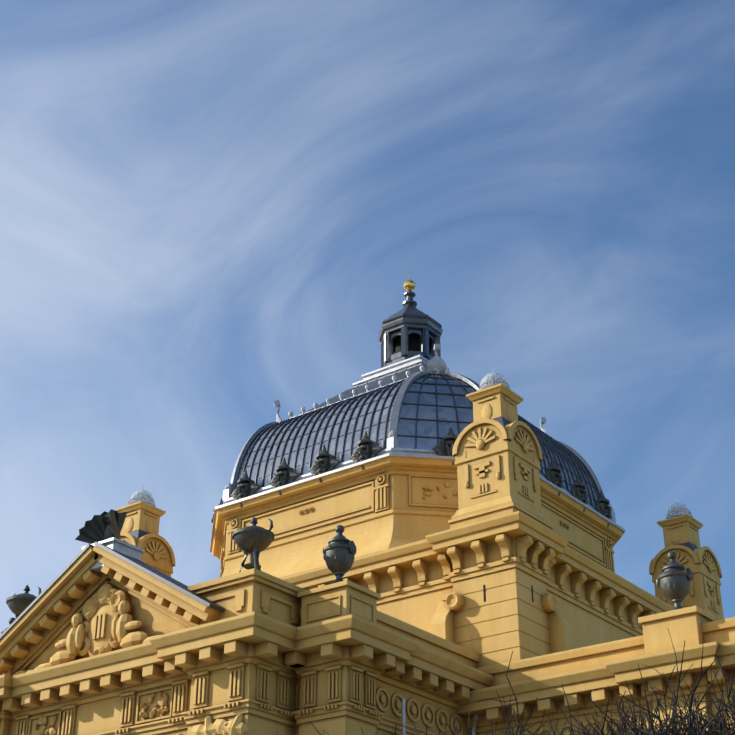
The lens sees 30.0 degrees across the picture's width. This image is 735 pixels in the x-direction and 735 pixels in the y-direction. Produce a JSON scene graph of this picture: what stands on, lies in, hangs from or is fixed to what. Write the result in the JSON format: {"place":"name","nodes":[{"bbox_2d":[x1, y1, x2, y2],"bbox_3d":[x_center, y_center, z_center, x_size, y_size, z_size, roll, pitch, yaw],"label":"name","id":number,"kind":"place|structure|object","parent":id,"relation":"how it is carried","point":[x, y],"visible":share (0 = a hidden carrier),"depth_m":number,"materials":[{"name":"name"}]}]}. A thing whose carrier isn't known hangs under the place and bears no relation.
{"place":"outdoors","nodes":[
{"label":"outdoors","id":0,"kind":"place"},
{"bbox_2d":[0,456,734,734],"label":"building","id":1,"kind":"structure","parent":0,"point":[430,613],"depth_m":36.20,"materials":[{"name":"yellow paint"}]},
{"bbox_2d":[1,618,14,633],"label":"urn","id":2,"kind":"object","parent":1,"relation":"on","point":[11,621],"visible":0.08,"depth_m":42.23,"materials":[{"name":"grey metal"}]},
{"bbox_2d":[6,585,40,617],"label":"brazier","id":3,"kind":"object","parent":1,"relation":"on","point":[18,604],"visible":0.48,"depth_m":40.04,"materials":[{"name":"grey metal"}]},
{"bbox_2d":[75,509,144,572],"bbox_3d":[-7.057,4.792,37.781,1.426,1.766,1.395,-20,-34,32],"label":"roof ornament","id":4,"kind":"object","parent":1,"relation":"on","point":[104,528],"visible":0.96,"depth_m":37.73,"materials":[{"name":"metal"}]},
{"bbox_2d":[116,490,174,576],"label":"turret","id":5,"kind":"object","parent":1,"relation":"on","point":[140,528],"visible":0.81,"depth_m":50.17,"materials":[{"name":"yellow paint"}]},
{"bbox_2d":[232,517,274,571],"bbox_3d":[-2.975,4.781,35.546,1.113,1.934,1.113,4,-29,-7],"label":"brazier","id":6,"kind":"object","parent":1,"relation":"on","point":[253,539],"visible":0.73,"depth_m":35.38,"materials":[{"name":"grey metal"}]},
{"bbox_2d":[323,525,356,583],"bbox_3d":[-0.719,4.894,35.212,0.876,1.790,0.876,1,-28,-2],"label":"urn","id":7,"kind":"object","parent":1,"relation":"on","point":[339,551],"visible":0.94,"depth_m":34.96,"materials":[{"name":"grey metal"}]},
{"bbox_2d":[210,344,624,547],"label":"dome","id":8,"kind":"structure","parent":1,"relation":"on","point":[422,411],"depth_m":47.57,"materials":[{"name":"grey glass"}]},
{"bbox_2d":[352,271,442,386],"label":"lantern","id":9,"kind":"object","parent":8,"relation":"on","point":[410,333],"visible":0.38,"depth_m":54.34,"materials":[{"name":"metal"}]},
{"bbox_2d":[451,368,549,523],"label":"turret","id":10,"kind":"object","parent":1,"relation":"on","point":[496,453],"visible":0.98,"depth_m":41.14,"materials":[{"name":"yellow paint"}]},
{"bbox_2d":[656,551,693,610],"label":"urn","id":11,"kind":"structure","parent":1,"relation":"on","point":[674,579],"depth_m":34.98,"materials":[{"name":"grey metal"}]},
{"bbox_2d":[649,500,723,619],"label":"turret","id":12,"kind":"object","parent":1,"relation":"on","point":[681,536],"visible":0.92,"depth_m":50.80,"materials":[{"name":"yellow paint"}]},
{"bbox_2d":[0,0,734,634],"label":"sky","id":13,"kind":"structure","parent":0,"point":[213,213],"materials":[{"name":"blue"}]},
{"bbox_2d":[309,716,604,734],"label":"tree","id":14,"kind":"object","parent":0,"point":[444,733],"visible":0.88,"depth_m":20.54,"materials":[{"name":"brown plant"}]},
{"bbox_2d":[401,699,688,734],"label":"tree","id":15,"kind":"object","parent":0,"point":[531,726],"visible":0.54,"depth_m":21.61,"materials":[{"name":"brown plant"}]},
{"bbox_2d":[419,651,708,734],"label":"tree","id":16,"kind":"object","parent":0,"point":[523,727],"visible":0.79,"depth_m":19.71,"materials":[{"name":"brown plant"}]},
{"bbox_2d":[508,641,734,734],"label":"tree","id":17,"kind":"object","parent":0,"point":[689,725],"visible":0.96,"depth_m":19.25,"materials":[{"name":"brown plant"}]},
{"bbox_2d":[569,629,734,734],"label":"tree","id":18,"kind":"object","parent":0,"point":[667,733],"visible":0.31,"depth_m":20.59,"materials":[{"name":"brown plant"}]},
{"bbox_2d":[679,692,734,734],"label":"tree","id":19,"kind":"object","parent":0,"point":[716,708],"visible":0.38,"depth_m":21.02,"materials":[{"name":"brown plant"}]},
{"bbox_2d":[681,655,734,734],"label":"tree","id":20,"kind":"object","parent":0,"point":[732,713],"visible":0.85,"depth_m":19.81,"materials":[{"name":"brown plant"}]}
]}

